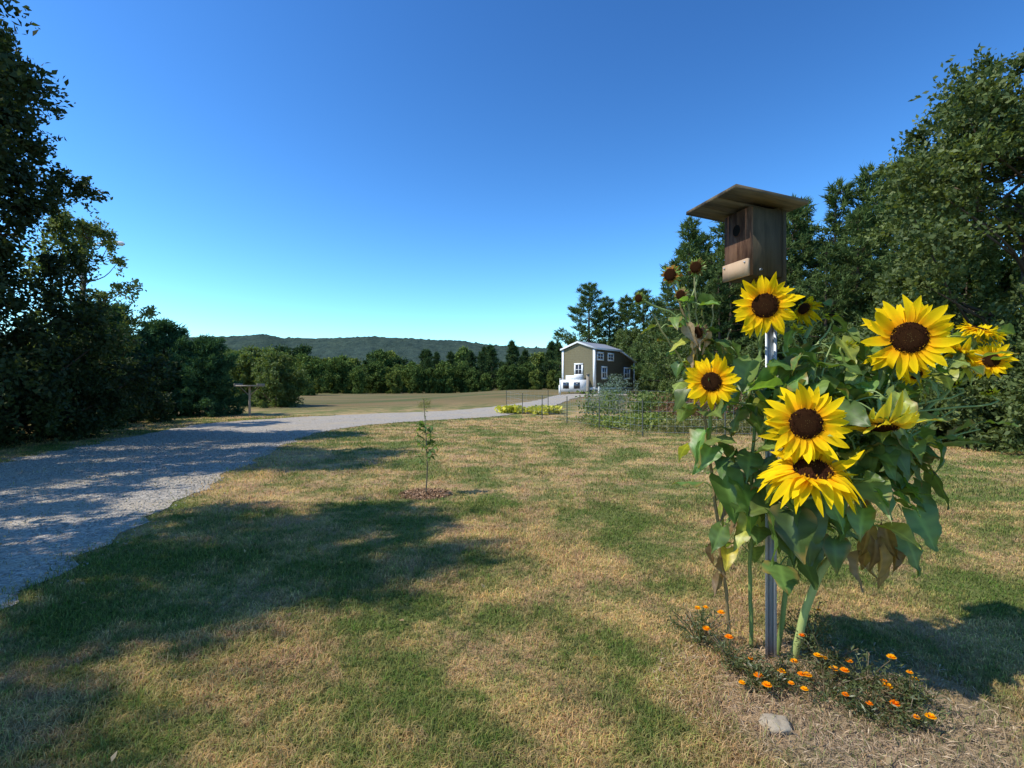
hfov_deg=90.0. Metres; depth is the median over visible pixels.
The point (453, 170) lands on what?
sky
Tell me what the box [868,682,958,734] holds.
marigold plant
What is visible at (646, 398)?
tomato plants
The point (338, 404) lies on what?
ground
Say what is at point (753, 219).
birdhouse
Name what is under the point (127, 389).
shrub
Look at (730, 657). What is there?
marigold plant
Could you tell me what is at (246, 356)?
tree
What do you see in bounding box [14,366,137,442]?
shrub
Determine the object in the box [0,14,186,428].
maple tree
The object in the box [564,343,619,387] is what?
walls
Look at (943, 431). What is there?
shrub
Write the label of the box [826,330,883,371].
deciduous tree
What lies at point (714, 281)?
pine tree
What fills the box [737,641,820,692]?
marigold plant
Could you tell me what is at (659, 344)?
deciduous tree
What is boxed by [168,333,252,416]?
pine tree
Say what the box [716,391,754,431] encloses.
weeds
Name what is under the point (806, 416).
sunflower plant
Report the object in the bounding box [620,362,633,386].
walls
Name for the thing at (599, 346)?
roof
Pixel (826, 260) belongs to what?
pine tree
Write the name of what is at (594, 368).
corner trim
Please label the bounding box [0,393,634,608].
gravel driveway
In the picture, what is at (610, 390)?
trailer chassis
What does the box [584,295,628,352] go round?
pine tree
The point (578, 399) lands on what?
garden fence
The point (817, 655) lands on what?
marigold plant
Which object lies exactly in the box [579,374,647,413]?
asparagus plants
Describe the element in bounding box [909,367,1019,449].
shrub
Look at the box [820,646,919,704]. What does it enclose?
marigold plant
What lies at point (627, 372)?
side window
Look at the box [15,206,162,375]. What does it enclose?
ash tree
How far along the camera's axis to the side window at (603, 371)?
41.26 m
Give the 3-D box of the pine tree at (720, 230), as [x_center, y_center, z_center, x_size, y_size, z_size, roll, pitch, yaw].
[11.108,-3.971,26.803,7.979,10.752,6.358,0,0,-25]
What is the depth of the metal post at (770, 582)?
2.77 m
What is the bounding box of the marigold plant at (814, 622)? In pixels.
[777,597,839,654]
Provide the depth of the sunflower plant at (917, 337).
2.54 m
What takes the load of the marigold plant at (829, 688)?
on the ground at (338, 404)
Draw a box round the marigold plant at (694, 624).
[667,604,738,646]
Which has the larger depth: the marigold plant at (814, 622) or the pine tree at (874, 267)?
the pine tree at (874, 267)
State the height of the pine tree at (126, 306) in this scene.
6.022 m
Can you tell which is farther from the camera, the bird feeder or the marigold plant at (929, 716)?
the bird feeder
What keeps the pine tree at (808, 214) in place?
on the ground at (338, 404)
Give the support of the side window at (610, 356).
attached to the walls at (578, 353)
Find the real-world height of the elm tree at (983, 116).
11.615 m
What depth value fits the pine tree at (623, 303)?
59.66 m
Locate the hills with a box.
[4,334,547,368]
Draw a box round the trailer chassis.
[580,389,632,392]
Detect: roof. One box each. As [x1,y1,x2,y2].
[560,341,621,351]
[620,351,636,362]
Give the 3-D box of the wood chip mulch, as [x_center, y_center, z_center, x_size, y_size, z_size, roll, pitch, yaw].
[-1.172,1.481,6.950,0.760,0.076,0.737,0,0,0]
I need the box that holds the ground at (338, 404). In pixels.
[0,388,1023,767]
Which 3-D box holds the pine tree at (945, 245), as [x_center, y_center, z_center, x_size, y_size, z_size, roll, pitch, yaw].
[17.872,-3.943,21.337,6.505,11.002,8.165,0,0,-11]
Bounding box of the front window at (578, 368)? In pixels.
[574,363,582,374]
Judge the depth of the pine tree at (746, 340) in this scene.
23.41 m
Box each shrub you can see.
[0,336,80,447]
[3,339,125,437]
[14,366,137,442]
[30,343,137,429]
[97,356,176,423]
[706,370,754,421]
[862,362,949,435]
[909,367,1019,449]
[928,347,1018,441]
[963,352,1023,458]
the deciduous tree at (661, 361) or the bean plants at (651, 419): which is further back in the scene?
the deciduous tree at (661, 361)
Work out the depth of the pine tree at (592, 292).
59.37 m
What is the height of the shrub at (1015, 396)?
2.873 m
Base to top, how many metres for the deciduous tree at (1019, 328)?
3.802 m
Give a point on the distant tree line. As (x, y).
(381, 371)
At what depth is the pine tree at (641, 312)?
57.42 m
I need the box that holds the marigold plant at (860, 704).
[831,674,924,737]
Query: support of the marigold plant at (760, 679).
on the ground at (338, 404)
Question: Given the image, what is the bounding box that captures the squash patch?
[494,404,563,414]
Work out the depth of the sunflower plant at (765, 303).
2.70 m
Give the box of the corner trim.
[562,349,634,389]
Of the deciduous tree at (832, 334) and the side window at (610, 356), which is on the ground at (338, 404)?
the deciduous tree at (832, 334)
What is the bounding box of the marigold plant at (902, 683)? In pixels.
[880,664,953,713]
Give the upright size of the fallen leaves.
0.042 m
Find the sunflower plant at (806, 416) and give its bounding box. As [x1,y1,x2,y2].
[740,296,882,654]
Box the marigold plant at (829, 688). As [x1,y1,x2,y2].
[774,651,874,711]
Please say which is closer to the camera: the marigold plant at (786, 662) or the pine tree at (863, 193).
the marigold plant at (786, 662)
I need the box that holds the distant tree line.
[171,340,653,395]
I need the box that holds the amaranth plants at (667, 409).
[648,392,754,424]
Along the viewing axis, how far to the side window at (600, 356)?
40.83 m
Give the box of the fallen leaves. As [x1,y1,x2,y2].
[0,446,1021,763]
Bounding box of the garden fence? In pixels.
[506,389,862,435]
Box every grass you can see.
[0,414,1023,501]
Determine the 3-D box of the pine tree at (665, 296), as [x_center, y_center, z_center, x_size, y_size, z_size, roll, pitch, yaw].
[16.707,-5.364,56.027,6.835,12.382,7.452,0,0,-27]
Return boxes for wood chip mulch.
[397,487,452,499]
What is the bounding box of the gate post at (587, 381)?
[586,374,589,410]
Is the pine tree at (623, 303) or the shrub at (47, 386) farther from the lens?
the pine tree at (623, 303)
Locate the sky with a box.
[0,0,1023,347]
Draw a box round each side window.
[597,352,603,360]
[601,366,606,378]
[607,353,613,361]
[624,367,629,379]
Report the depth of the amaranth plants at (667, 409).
18.78 m
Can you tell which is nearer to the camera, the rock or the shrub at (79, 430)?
the rock
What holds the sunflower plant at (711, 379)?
on the ground at (338, 404)
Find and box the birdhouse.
[686,184,808,287]
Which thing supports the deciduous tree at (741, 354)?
on the ground at (338, 404)
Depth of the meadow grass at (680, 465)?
9.53 m
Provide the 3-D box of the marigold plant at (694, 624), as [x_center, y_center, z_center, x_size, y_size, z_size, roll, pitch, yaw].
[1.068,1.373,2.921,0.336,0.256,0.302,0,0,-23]
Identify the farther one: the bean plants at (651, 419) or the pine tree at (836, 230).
the pine tree at (836, 230)
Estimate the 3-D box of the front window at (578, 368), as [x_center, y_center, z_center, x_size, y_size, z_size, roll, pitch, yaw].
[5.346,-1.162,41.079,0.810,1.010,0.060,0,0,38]
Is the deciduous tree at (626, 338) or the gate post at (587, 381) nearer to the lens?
the gate post at (587, 381)
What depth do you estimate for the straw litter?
2.28 m
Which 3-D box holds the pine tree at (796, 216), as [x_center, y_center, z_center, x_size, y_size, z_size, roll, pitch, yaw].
[14.600,-3.923,25.816,7.979,10.752,6.358,0,0,41]
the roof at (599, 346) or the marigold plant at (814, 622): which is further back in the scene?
the roof at (599, 346)
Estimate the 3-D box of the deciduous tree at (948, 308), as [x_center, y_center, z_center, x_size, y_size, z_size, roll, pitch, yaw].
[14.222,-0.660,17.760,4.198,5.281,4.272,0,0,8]
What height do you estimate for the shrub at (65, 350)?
3.514 m
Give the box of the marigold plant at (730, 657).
[700,624,772,678]
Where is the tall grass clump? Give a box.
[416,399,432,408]
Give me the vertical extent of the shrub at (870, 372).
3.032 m
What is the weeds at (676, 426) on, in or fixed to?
on the ground at (338, 404)
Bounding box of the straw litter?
[651,628,1022,767]
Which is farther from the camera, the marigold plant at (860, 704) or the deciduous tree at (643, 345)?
the deciduous tree at (643, 345)
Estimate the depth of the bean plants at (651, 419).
17.43 m
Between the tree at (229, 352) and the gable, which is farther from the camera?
the gable
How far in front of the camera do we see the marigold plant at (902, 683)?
2.38 m
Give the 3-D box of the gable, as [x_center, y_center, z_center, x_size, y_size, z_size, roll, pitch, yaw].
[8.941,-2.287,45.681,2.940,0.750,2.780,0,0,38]
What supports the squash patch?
on the ground at (338, 404)
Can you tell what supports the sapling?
on the wood chip mulch
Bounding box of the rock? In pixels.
[758,713,791,735]
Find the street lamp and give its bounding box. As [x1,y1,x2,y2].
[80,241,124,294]
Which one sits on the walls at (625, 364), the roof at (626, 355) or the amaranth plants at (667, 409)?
the roof at (626, 355)
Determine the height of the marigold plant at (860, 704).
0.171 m
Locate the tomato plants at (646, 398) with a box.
[568,387,705,418]
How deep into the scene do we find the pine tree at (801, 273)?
24.58 m
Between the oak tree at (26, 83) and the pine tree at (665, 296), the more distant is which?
the pine tree at (665, 296)
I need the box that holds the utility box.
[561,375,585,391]
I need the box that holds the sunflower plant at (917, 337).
[757,294,1018,658]
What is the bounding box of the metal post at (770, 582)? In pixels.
[765,324,776,660]
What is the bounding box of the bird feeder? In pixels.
[234,384,264,415]
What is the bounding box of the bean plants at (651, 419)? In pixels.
[576,411,701,430]
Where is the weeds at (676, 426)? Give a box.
[580,413,752,435]
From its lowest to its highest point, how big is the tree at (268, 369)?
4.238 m
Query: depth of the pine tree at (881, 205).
23.01 m
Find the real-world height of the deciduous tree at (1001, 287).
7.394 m
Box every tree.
[0,0,73,223]
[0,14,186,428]
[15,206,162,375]
[47,300,163,415]
[124,316,210,416]
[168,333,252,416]
[199,349,249,397]
[229,344,295,405]
[245,350,313,407]
[548,282,618,379]
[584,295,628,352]
[600,294,644,347]
[607,326,651,391]
[609,288,658,360]
[623,216,732,399]
[629,316,678,391]
[630,230,737,391]
[644,280,679,362]
[648,334,675,391]
[649,220,797,381]
[653,335,714,391]
[680,264,748,359]
[706,233,746,349]
[713,350,744,408]
[732,205,850,349]
[739,264,821,359]
[741,332,820,397]
[744,193,838,346]
[757,237,831,361]
[784,241,863,367]
[786,177,874,340]
[800,208,891,360]
[817,319,869,370]
[821,43,1023,439]
[823,155,989,321]
[824,160,896,312]
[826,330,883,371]
[841,220,960,328]
[860,178,959,300]
[860,246,1021,330]
[864,291,971,328]
[871,177,1018,307]
[938,309,1023,450]
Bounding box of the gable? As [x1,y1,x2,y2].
[620,353,633,362]
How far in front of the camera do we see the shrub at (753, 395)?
19.92 m
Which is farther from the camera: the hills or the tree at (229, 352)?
the hills
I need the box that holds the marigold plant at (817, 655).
[791,614,858,683]
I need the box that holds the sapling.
[414,399,440,491]
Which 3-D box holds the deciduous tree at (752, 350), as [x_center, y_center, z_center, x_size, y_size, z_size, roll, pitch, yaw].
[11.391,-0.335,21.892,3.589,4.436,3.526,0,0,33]
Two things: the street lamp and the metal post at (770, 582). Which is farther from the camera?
the street lamp
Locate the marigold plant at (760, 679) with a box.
[738,654,790,698]
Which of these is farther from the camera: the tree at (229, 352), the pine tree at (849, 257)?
the tree at (229, 352)
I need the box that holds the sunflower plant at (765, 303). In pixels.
[706,271,806,648]
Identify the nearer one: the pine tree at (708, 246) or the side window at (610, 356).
the pine tree at (708, 246)
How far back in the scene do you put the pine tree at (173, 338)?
23.93 m
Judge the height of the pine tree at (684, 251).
10.649 m
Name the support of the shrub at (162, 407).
on the ground at (338, 404)
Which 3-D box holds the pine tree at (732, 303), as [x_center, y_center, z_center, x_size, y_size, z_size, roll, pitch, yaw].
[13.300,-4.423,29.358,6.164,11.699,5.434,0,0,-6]
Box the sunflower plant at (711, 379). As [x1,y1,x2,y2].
[633,257,758,646]
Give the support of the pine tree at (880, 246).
on the ground at (338, 404)

